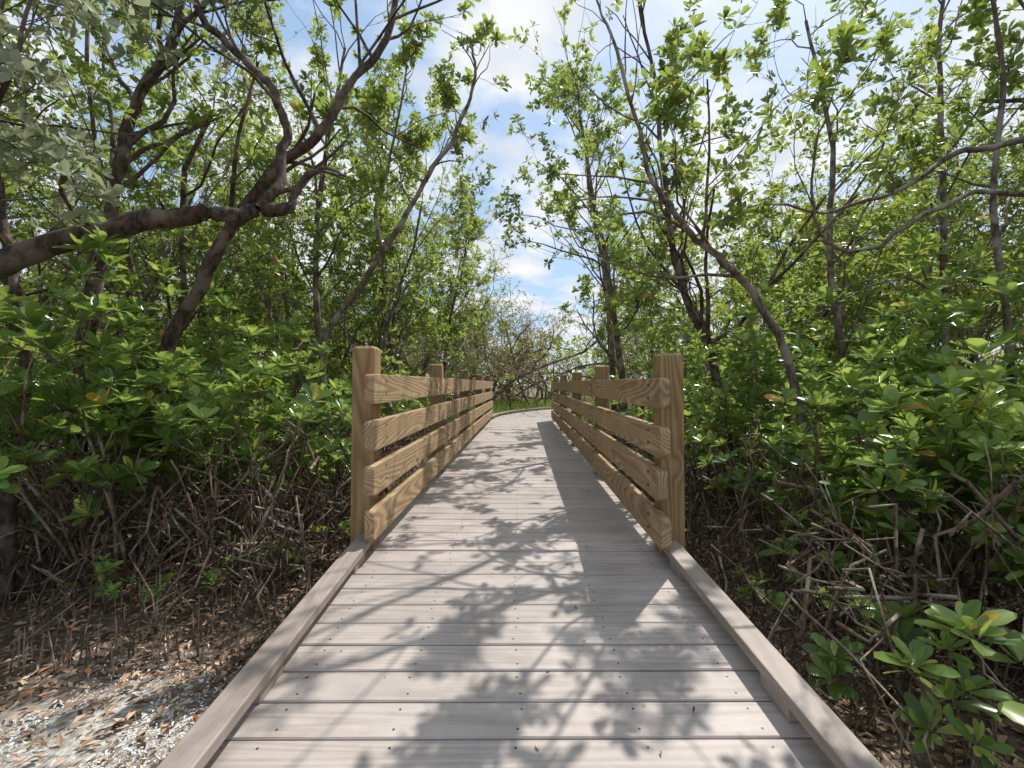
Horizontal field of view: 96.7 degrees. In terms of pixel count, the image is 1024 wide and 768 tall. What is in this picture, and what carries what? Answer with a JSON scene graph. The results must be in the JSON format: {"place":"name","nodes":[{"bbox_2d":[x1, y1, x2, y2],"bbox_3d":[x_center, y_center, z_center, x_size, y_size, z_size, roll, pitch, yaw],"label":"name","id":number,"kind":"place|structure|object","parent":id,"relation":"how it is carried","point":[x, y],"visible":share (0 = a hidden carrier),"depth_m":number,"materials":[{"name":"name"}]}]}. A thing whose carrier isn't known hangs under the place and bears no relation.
{"place":"outdoors","nodes":[
{"label":"outdoors","id":0,"kind":"place"},
{"bbox_2d":[0,387,1023,767],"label":"ground","id":1,"kind":"structure","parent":0,"point":[72,743],"depth_m":2.27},
{"bbox_2d":[0,50,110,215],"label":"mangrove tree","id":2,"kind":"object","parent":1,"relation":"on","point":[71,103],"visible":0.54,"depth_m":3.77,"materials":[{"name":"green plant"}]},
{"bbox_2d":[0,5,139,604],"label":"mangrove tree","id":3,"kind":"object","parent":1,"relation":"on","point":[8,518],"visible":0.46,"depth_m":2.99,"materials":[{"name":"green plant"}]},
{"bbox_2d":[45,553,140,606],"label":"mangrove seedling","id":4,"kind":"object","parent":1,"relation":"on","point":[102,573],"visible":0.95,"depth_m":2.79,"materials":[{"name":"green plant"}]},
{"bbox_2d":[0,163,193,472],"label":"mangrove tree","id":5,"kind":"object","parent":1,"relation":"on","point":[66,332],"visible":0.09,"depth_m":7.16,"materials":[{"name":"green plant"}]},
{"bbox_2d":[1,350,206,508],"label":"mangrove shrub","id":6,"kind":"object","parent":1,"relation":"on","point":[57,359],"visible":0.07,"depth_m":4.94,"materials":[{"name":"green plant"}]},
{"bbox_2d":[0,268,220,591],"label":"mangrove shrub","id":7,"kind":"object","parent":1,"relation":"on","point":[91,479],"visible":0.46,"depth_m":3.01,"materials":[{"name":"green plant"}]},
{"bbox_2d":[0,325,229,539],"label":"mangrove shrub","id":8,"kind":"object","parent":1,"relation":"on","point":[64,409],"visible":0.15,"depth_m":3.42,"materials":[{"name":"green plant"}]},
{"bbox_2d":[0,0,231,527],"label":"mangrove tree","id":9,"kind":"object","parent":1,"relation":"on","point":[36,284],"visible":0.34,"depth_m":4.21,"materials":[{"name":"green plant"}]},
{"bbox_2d":[0,157,237,448],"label":"mangrove tree","id":10,"kind":"object","parent":1,"relation":"on","point":[33,270],"visible":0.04,"depth_m":9.80,"materials":[{"name":"green plant"}]},
{"bbox_2d":[0,606,240,767],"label":"shell fragments","id":11,"kind":"object","parent":1,"relation":"on","point":[109,753],"visible":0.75,"depth_m":1.77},
{"bbox_2d":[0,0,322,508],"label":"mangrove tree","id":12,"kind":"object","parent":1,"relation":"on","point":[185,263],"visible":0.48,"depth_m":4.89,"materials":[{"name":"green plant"}]},
{"bbox_2d":[0,43,329,454],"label":"mangrove tree","id":13,"kind":"object","parent":1,"relation":"on","point":[84,112],"visible":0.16,"depth_m":6.81,"materials":[{"name":"green plant"}]},
{"bbox_2d":[12,266,320,507],"bbox_3d":[-3.568,0.025,5.328,3.302,3.010,3.098,0,0,33],"label":"mangrove shrub","id":14,"kind":"object","parent":1,"relation":"on","point":[218,324],"visible":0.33,"depth_m":4.89,"materials":[{"name":"green plant"}]},
{"bbox_2d":[0,221,332,389],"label":"mangrove tree","id":15,"kind":"object","parent":1,"relation":"on","point":[224,291],"visible":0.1,"depth_m":8.39,"materials":[{"name":"green plant"}]},
{"bbox_2d":[52,0,281,561],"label":"mangrove tree","id":16,"kind":"object","parent":1,"relation":"on","point":[122,158],"visible":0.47,"depth_m":3.82,"materials":[{"name":"green plant"}]},
{"bbox_2d":[0,0,345,278],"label":"silver buttonwood tree","id":17,"kind":"object","parent":1,"relation":"on","point":[16,257],"visible":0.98,"depth_m":2.57,"materials":[{"name":"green plant"}]},
{"bbox_2d":[0,0,347,492],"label":"mangrove tree","id":18,"kind":"object","parent":1,"relation":"on","point":[188,147],"visible":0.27,"depth_m":6.43,"materials":[{"name":"green plant"}]},
{"bbox_2d":[0,215,386,593],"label":"mangrove shrub","id":19,"kind":"object","parent":1,"relation":"on","point":[38,331],"visible":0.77,"depth_m":2.89,"materials":[{"name":"green plant"}]},
{"bbox_2d":[40,257,351,545],"bbox_3d":[-2.753,0.208,4.212,2.740,2.662,2.920,0,0,15],"label":"mangrove shrub","id":20,"kind":"object","parent":1,"relation":"on","point":[101,397],"visible":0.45,"depth_m":3.90,"materials":[{"name":"green plant"}]},
{"bbox_2d":[43,323,351,575],"bbox_3d":[-2.428,0.523,3.764,1.912,1.931,1.726,0,0,-37],"label":"mangrove shrub","id":21,"kind":"object","parent":1,"relation":"on","point":[262,383],"visible":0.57,"depth_m":3.39,"materials":[{"name":"green plant"}]},
{"bbox_2d":[141,549,254,608],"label":"mangrove seedling","id":22,"kind":"object","parent":1,"relation":"on","point":[213,576],"visible":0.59,"depth_m":2.83,"materials":[{"name":"green plant"}]},
{"bbox_2d":[32,161,368,441],"bbox_3d":[-7.291,-1.633,11.379,6.846,6.718,4.735,0,0,-32],"label":"mangrove tree","id":23,"kind":"object","parent":1,"relation":"on","point":[159,303],"visible":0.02,"depth_m":10.34,"materials":[{"name":"green plant"}]},
{"bbox_2d":[176,315,286,472],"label":"mangrove shrub","id":24,"kind":"object","parent":1,"relation":"on","point":[199,371],"visible":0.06,"depth_m":7.20,"materials":[{"name":"green plant"}]},
{"bbox_2d":[125,189,345,426],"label":"mangrove tree","id":25,"kind":"object","parent":1,"relation":"on","point":[172,311],"visible":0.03,"depth_m":11.42,"materials":[{"name":"green plant"}]},
{"bbox_2d":[0,396,470,677],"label":"mangrove roots","id":26,"kind":"object","parent":1,"relation":"on","point":[251,540],"visible":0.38,"depth_m":3.04,"materials":[{"name":"brown plant"}]},
{"bbox_2d":[171,396,351,542],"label":"mangrove shrub","id":27,"kind":"object","parent":1,"relation":"on","point":[344,442],"visible":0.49,"depth_m":4.02,"materials":[{"name":"green plant"}]},
{"bbox_2d":[234,351,334,461],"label":"mangrove shrub","id":28,"kind":"object","parent":1,"relation":"on","point":[291,376],"visible":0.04,"depth_m":7.49,"materials":[{"name":"green plant"}]},
{"bbox_2d":[255,524,334,583],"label":"mangrove seedling","id":29,"kind":"object","parent":1,"relation":"on","point":[268,557],"visible":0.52,"depth_m":3.19,"materials":[{"name":"green plant"}]},
{"bbox_2d":[114,41,499,477],"bbox_3d":[-2.551,-1.560,7.673,6.259,6.141,4.329,0,0,21],"label":"mangrove tree","id":30,"kind":"object","parent":1,"relation":"on","point":[269,307],"visible":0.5,"depth_m":6.76,"materials":[{"name":"green plant"}]},
{"bbox_2d":[148,0,480,558],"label":"mangrove tree","id":31,"kind":"object","parent":1,"relation":"on","point":[177,325],"visible":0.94,"depth_m":3.77,"materials":[{"name":"green plant"}]},
{"bbox_2d":[271,318,386,432],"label":"mangrove shrub","id":32,"kind":"object","parent":1,"relation":"on","point":[346,364],"visible":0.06,"depth_m":10.67,"materials":[{"name":"green plant"}]},
{"bbox_2d":[234,0,426,490],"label":"mangrove tree","id":33,"kind":"object","parent":1,"relation":"on","point":[318,53],"visible":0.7,"depth_m":5.89,"materials":[{"name":"green plant"}]},
{"bbox_2d":[180,95,480,442],"bbox_3d":[-4.066,-2.154,11.986,5.333,7.566,7.711,0,0,12],"label":"mangrove tree","id":34,"kind":"object","parent":1,"relation":"on","point":[406,204],"visible":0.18,"depth_m":9.99,"materials":[{"name":"green plant"}]},
{"bbox_2d":[197,196,467,441],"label":"mangrove tree","id":35,"kind":"object","parent":1,"relation":"on","point":[443,344],"visible":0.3,"depth_m":9.47,"materials":[{"name":"green plant"}]},
{"bbox_2d":[245,331,423,471],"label":"mangrove shrub","id":36,"kind":"object","parent":1,"relation":"on","point":[336,368],"visible":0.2,"depth_m":7.03,"materials":[{"name":"green plant"}]},
{"bbox_2d":[259,373,412,503],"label":"mangrove shrub","id":37,"kind":"object","parent":1,"relation":"on","point":[348,412],"visible":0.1,"depth_m":5.54,"materials":[{"name":"green plant"}]},
{"bbox_2d":[182,110,520,457],"bbox_3d":[-3.110,-2.264,9.608,6.483,7.663,4.345,0,0,-23],"label":"mangrove tree","id":38,"kind":"object","parent":1,"relation":"on","point":[422,261],"visible":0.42,"depth_m":9.70,"materials":[{"name":"green plant"}]},
{"bbox_2d":[277,259,435,422],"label":"mangrove tree","id":39,"kind":"object","parent":1,"relation":"on","point":[343,352],"visible":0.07,"depth_m":12.13,"materials":[{"name":"green plant"}]},
{"bbox_2d":[280,24,448,446],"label":"mangrove tree","id":40,"kind":"object","parent":1,"relation":"on","point":[386,231],"visible":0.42,"depth_m":7.65,"materials":[{"name":"green plant"}]},
{"bbox_2d":[332,368,429,414],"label":"mangrove shrub","id":41,"kind":"object","parent":1,"relation":"on","point":[425,401],"visible":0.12,"depth_m":11.26,"materials":[{"name":"green plant"}]},
{"bbox_2d":[215,231,558,410],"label":"buttonwood tree","id":42,"kind":"object","parent":1,"relation":"on","point":[465,311],"visible":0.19,"depth_m":15.52,"materials":[{"name":"green plant"}]},
{"bbox_2d":[280,0,528,513],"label":"mangrove tree","id":43,"kind":"object","parent":1,"relation":"on","point":[382,103],"visible":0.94,"depth_m":5.18,"materials":[{"name":"green plant"}]},
{"bbox_2d":[366,295,481,411],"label":"mangrove tree","id":44,"kind":"object","parent":1,"relation":"on","point":[419,349],"visible":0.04,"depth_m":21.00,"materials":[{"name":"green plant"}]},
{"bbox_2d":[397,297,496,379],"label":"mangrove tree","id":45,"kind":"object","parent":1,"relation":"on","point":[468,322],"visible":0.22,"depth_m":17.48,"materials":[{"name":"green plant"}]},
{"bbox_2d":[417,181,503,422],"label":"mangrove tree","id":46,"kind":"object","parent":1,"relation":"on","point":[470,280],"visible":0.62,"depth_m":12.02,"materials":[{"name":"green plant"}]},
{"bbox_2d":[413,269,510,399],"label":"mangrove tree","id":47,"kind":"object","parent":1,"relation":"on","point":[484,298],"visible":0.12,"depth_m":23.23,"materials":[{"name":"green plant"}]},
{"bbox_2d":[329,242,652,410],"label":"buttonwood tree","id":48,"kind":"object","parent":1,"relation":"on","point":[499,391],"visible":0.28,"depth_m":17.20,"materials":[{"name":"green plant"}]},
{"bbox_2d":[450,288,531,398],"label":"mangrove tree","id":49,"kind":"object","parent":1,"relation":"on","point":[501,306],"visible":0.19,"depth_m":22.90,"materials":[{"name":"green plant"}]},
{"bbox_2d":[409,276,573,410],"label":"buttonwood tree","id":50,"kind":"object","parent":1,"relation":"on","point":[509,395],"visible":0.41,"depth_m":16.41,"materials":[{"name":"green plant"}]},
{"bbox_2d":[397,310,587,407],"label":"buttonwood tree","id":51,"kind":"object","parent":1,"relation":"on","point":[526,387],"visible":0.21,"depth_m":19.59,"materials":[{"name":"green plant"}]},
{"bbox_2d":[0,485,1023,767],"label":"leaf litter","id":52,"kind":"object","parent":1,"relation":"on","point":[124,671],"visible":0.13,"depth_m":2.21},
{"bbox_2d":[156,404,883,767],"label":"boardwalk","id":53,"kind":"structure","parent":1,"relation":"on","point":[448,624],"depth_m":1.70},
{"bbox_2d":[350,346,492,550],"bbox_3d":[-0.743,0.769,7.357,0.217,2.002,9.698,0,0,1],"label":"wooden railing","id":54,"kind":"object","parent":53,"relation":"attached to","point":[374,515],"visible":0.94,"depth_m":2.98,"materials":[{"name":"brown wood"}]},
{"bbox_2d":[551,353,684,556],"bbox_3d":[1.002,0.785,7.243,0.211,1.969,9.673,0,0,1],"label":"wooden railing","id":55,"kind":"object","parent":53,"relation":"attached to","point":[660,481],"visible":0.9,"depth_m":2.84,"materials":[{"name":"brown wood"}]},
{"bbox_2d":[34,326,1023,398],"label":"distant trees","id":56,"kind":"object","parent":1,"relation":"on","point":[571,342],"visible":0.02,"depth_m":42.60,"materials":[{"name":"green plant"}]},
{"bbox_2d":[473,297,645,409],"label":"buttonwood tree","id":57,"kind":"object","parent":1,"relation":"on","point":[533,381],"visible":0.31,"depth_m":19.07,"materials":[{"name":"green plant"}]},
{"bbox_2d":[453,275,677,400],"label":"buttonwood tree","id":58,"kind":"object","parent":1,"relation":"on","point":[628,346],"visible":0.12,"depth_m":21.74,"materials":[{"name":"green plant"}]},
{"bbox_2d":[446,394,686,425],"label":"marsh grass","id":59,"kind":"structure","parent":1,"relation":"on","point":[498,408],"depth_m":17.51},
{"bbox_2d":[489,0,722,447],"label":"mangrove tree","id":60,"kind":"object","parent":1,"relation":"on","point":[552,172],"visible":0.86,"depth_m":7.02,"materials":[{"name":"green plant"}]},
{"bbox_2d":[499,54,721,440],"bbox_3d":[1.787,-2.601,9.012,4.198,8.151,3.856,0,0,0],"label":"mangrove tree","id":61,"kind":"object","parent":1,"relation":"on","point":[545,143],"visible":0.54,"depth_m":9.33,"materials":[{"name":"green plant"}]},
{"bbox_2d":[598,315,682,378],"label":"mangrove tree","id":62,"kind":"object","parent":1,"relation":"on","point":[627,334],"visible":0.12,"depth_m":26.25,"materials":[{"name":"green plant"}]},
{"bbox_2d":[622,285,675,376],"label":"mangrove tree","id":63,"kind":"object","parent":1,"relation":"on","point":[641,343],"visible":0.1,"depth_m":23.54,"materials":[{"name":"green plant"}]},
{"bbox_2d":[578,262,733,419],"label":"mangrove tree","id":64,"kind":"object","parent":1,"relation":"on","point":[600,353],"visible":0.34,"depth_m":11.57,"materials":[{"name":"green plant"}]},
{"bbox_2d":[564,321,756,473],"bbox_3d":[2.510,0.192,7.030,2.609,2.535,2.781,0,0,-29],"label":"mangrove shrub","id":65,"kind":"object","parent":1,"relation":"on","point":[697,345],"visible":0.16,"depth_m":6.87,"materials":[{"name":"green plant"}]},
{"bbox_2d":[564,201,773,402],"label":"mangrove tree","id":66,"kind":"object","parent":1,"relation":"on","point":[679,301],"visible":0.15,"depth_m":11.65,"materials":[{"name":"green plant"}]},
{"bbox_2d":[601,314,773,445],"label":"mangrove shrub","id":67,"kind":"object","parent":1,"relation":"on","point":[636,366],"visible":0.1,"depth_m":10.18,"materials":[{"name":"green plant"}]},
{"bbox_2d":[535,0,857,518],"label":"mangrove tree","id":68,"kind":"object","parent":1,"relation":"on","point":[684,193],"visible":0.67,"depth_m":4.93,"materials":[{"name":"green plant"}]},
{"bbox_2d":[559,0,849,547],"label":"mangrove tree","id":69,"kind":"object","parent":1,"relation":"on","point":[668,113],"visible":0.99,"depth_m":3.56,"materials":[{"name":"green plant"}]},
{"bbox_2d":[622,380,791,498],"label":"mangrove shrub","id":70,"kind":"object","parent":1,"relation":"on","point":[690,403],"visible":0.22,"depth_m":5.11,"materials":[{"name":"green plant"}]},
{"bbox_2d":[651,175,894,411],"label":"mangrove tree","id":71,"kind":"object","parent":1,"relation":"on","point":[675,294],"visible":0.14,"depth_m":9.54,"materials":[{"name":"green plant"}]},
{"bbox_2d":[731,566,815,628],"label":"mangrove seedling","id":72,"kind":"object","parent":1,"relation":"on","point":[779,599],"visible":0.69,"depth_m":2.64,"materials":[{"name":"green plant"}]},
{"bbox_2d":[559,398,1023,767],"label":"mangrove roots","id":73,"kind":"object","parent":1,"relation":"on","point":[940,577],"visible":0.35,"depth_m":2.20,"materials":[{"name":"brown plant"}]},
{"bbox_2d":[686,312,896,482],"bbox_3d":[3.865,0.194,6.178,2.566,2.591,2.316,0,0,-19],"label":"mangrove shrub","id":74,"kind":"object","parent":1,"relation":"on","point":[729,317],"visible":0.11,"depth_m":6.27,"materials":[{"name":"green plant"}]},
{"bbox_2d":[572,18,1023,481],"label":"mangrove tree","id":75,"kind":"object","parent":1,"relation":"on","point":[680,323],"visible":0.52,"depth_m":4.95,"materials":[{"name":"green plant"}]},
{"bbox_2d":[739,382,862,504],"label":"mangrove shrub","id":76,"kind":"object","parent":1,"relation":"on","point":[796,448],"visible":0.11,"depth_m":4.96,"materials":[{"name":"green plant"}]},
{"bbox_2d":[644,278,987,534],"bbox_3d":[2.536,0.252,4.217,2.479,2.408,2.642,0,0,19],"label":"mangrove shrub","id":77,"kind":"object","parent":1,"relation":"on","point":[753,400],"visible":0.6,"depth_m":4.16,"materials":[{"name":"green plant"}]},
{"bbox_2d":[653,195,982,422],"bbox_3d":[5.160,-0.855,8.641,4.450,5.096,5.623,0,0,4],"label":"mangrove tree","id":78,"kind":"object","parent":1,"relation":"on","point":[840,268],"visible":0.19,"depth_m":6.86,"materials":[{"name":"green plant"}]},
{"bbox_2d":[729,0,952,474],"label":"mangrove tree","id":79,"kind":"object","parent":1,"relation":"on","point":[866,77],"visible":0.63,"depth_m":4.69,"materials":[{"name":"green plant"}]},
{"bbox_2d":[692,413,1008,583],"bbox_3d":[2.296,0.836,3.283,1.415,1.241,1.756,0,0,-44],"label":"mangrove shrub","id":80,"kind":"object","parent":1,"relation":"on","point":[780,441],"visible":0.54,"depth_m":3.10,"materials":[{"name":"green plant"}]},
{"bbox_2d":[711,148,992,440],"bbox_3d":[6.637,-1.485,9.134,4.841,6.188,4.656,0,0,44],"label":"mangrove tree","id":81,"kind":"object","parent":1,"relation":"on","point":[740,261],"visible":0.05,"depth_m":9.84,"materials":[{"name":"green plant"}]},
{"bbox_2d":[684,228,1023,534],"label":"mangrove shrub","id":82,"kind":"object","parent":1,"relation":"on","point":[927,333],"visible":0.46,"depth_m":3.84,"materials":[{"name":"green plant"}]},
{"bbox_2d":[763,299,957,443],"bbox_3d":[5.816,-0.068,7.815,3.172,2.891,2.976,0,0,38],"label":"mangrove shrub","id":83,"kind":"object","parent":1,"relation":"on","point":[869,341],"visible":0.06,"depth_m":7.38,"materials":[{"name":"green plant"}]},
{"bbox_2d":[719,90,1006,422],"bbox_3d":[7.597,-2.336,11.418,4.598,8.110,6.860,0,0,12],"label":"mangrove tree","id":84,"kind":"object","parent":1,"relation":"on","point":[826,167],"visible":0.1,"depth_m":9.49,"materials":[{"name":"green plant"}]},
{"bbox_2d":[707,0,1023,253],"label":"mangrove tree","id":85,"kind":"object","parent":1,"relation":"on","point":[845,32],"visible":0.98,"depth_m":2.99,"materials":[{"name":"green plant"}]},
{"bbox_2d":[713,4,1023,383],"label":"mangrove tree","id":86,"kind":"object","parent":1,"relation":"on","point":[930,12],"visible":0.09,"depth_m":8.05,"materials":[{"name":"green plant"}]},
{"bbox_2d":[751,248,1023,594],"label":"mangrove shrub","id":87,"kind":"object","parent":1,"relation":"on","point":[837,424],"visible":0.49,"depth_m":2.78,"materials":[{"name":"green plant"}]},
{"bbox_2d":[759,391,1023,664],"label":"mangrove shrub","id":88,"kind":"object","parent":1,"relation":"on","point":[907,523],"visible":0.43,"depth_m":2.35,"materials":[{"name":"green plant"}]},
{"bbox_2d":[760,96,1023,475],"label":"mangrove tree","id":89,"kind":"object","parent":1,"relation":"on","point":[1010,238],"visible":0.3,"depth_m":6.15,"materials":[{"name":"green plant"}]},
{"bbox_2d":[817,560,967,652],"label":"mangrove seedling","id":90,"kind":"object","parent":1,"relation":"on","point":[929,580],"visible":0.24,"depth_m":2.38,"materials":[{"name":"green plant"}]},
{"bbox_2d":[763,38,1023,426],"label":"mangrove tree","id":91,"kind":"object","parent":1,"relation":"on","point":[960,185],"visible":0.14,"depth_m":6.65,"materials":[{"name":"green plant"}]},
{"bbox_2d":[764,315,1023,600],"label":"mangrove shrub","id":92,"kind":"object","parent":1,"relation":"on","point":[943,405],"visible":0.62,"depth_m":2.65,"materials":[{"name":"green plant"}]},
{"bbox_2d":[774,299,1023,573],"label":"mangrove shrub","id":93,"kind":"object","parent":1,"relation":"on","point":[876,324],"visible":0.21,"depth_m":3.59,"materials":[{"name":"green plant"}]},
{"bbox_2d":[801,584,1023,707],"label":"mangrove seedling","id":94,"kind":"object","parent":1,"relation":"on","point":[843,665],"visible":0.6,"depth_m":1.89,"materials":[{"name":"green plant"}]},
{"bbox_2d":[817,67,1023,413],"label":"mangrove tree","id":95,"kind":"object","parent":1,"relation":"on","point":[1007,231],"visible":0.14,"depth_m":6.54,"materials":[{"name":"green plant"}]},
{"bbox_2d":[848,0,1023,507],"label":"mangrove tree","id":96,"kind":"object","parent":1,"relation":"on","point":[944,225],"visible":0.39,"depth_m":5.18,"materials":[{"name":"green plant"}]},
{"bbox_2d":[874,629,1014,767],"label":"mangrove seedling","id":97,"kind":"object","parent":1,"relation":"on","point":[920,652],"visible":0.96,"depth_m":1.52,"materials":[{"name":"green plant"}]},
{"bbox_2d":[865,188,1023,380],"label":"mangrove tree","id":98,"kind":"object","parent":1,"relation":"on","point":[989,357],"visible":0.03,"depth_m":13.67,"materials":[{"name":"green plant"}]},
{"bbox_2d":[869,0,1023,574],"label":"mangrove tree","id":99,"kind":"object","parent":1,"relation":"on","point":[1000,38],"visible":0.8,"depth_m":3.67,"materials":[{"name":"green plant"}]},
{"bbox_2d":[872,102,1023,379],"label":"mangrove tree","id":100,"kind":"object","parent":1,"relation":"on","point":[974,157],"visible":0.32,"depth_m":6.08,"materials":[{"name":"green plant"}]},
{"bbox_2d":[907,417,1023,563],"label":"mangrove shrub","id":101,"kind":"object","parent":1,"relation":"on","point":[999,464],"visible":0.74,"depth_m":2.15,"materials":[{"name":"green plant"}]},
{"bbox_2d":[913,599,1023,733],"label":"mangrove seedling","id":102,"kind":"object","parent":1,"relation":"on","point":[962,621],"visible":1,"depth_m":1.51,"materials":[{"name":"green plant"}]},
{"bbox_2d":[997,351,1023,420],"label":"mangrove shrub","id":103,"kind":"object","parent":1,"relation":"on","point":[1016,371],"visible":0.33,"depth_m":3.28,"materials":[{"name":"green plant"}]},
{"bbox_2d":[0,0,1023,386],"label":"sky","id":104,"kind":"structure","parent":0,"point":[553,287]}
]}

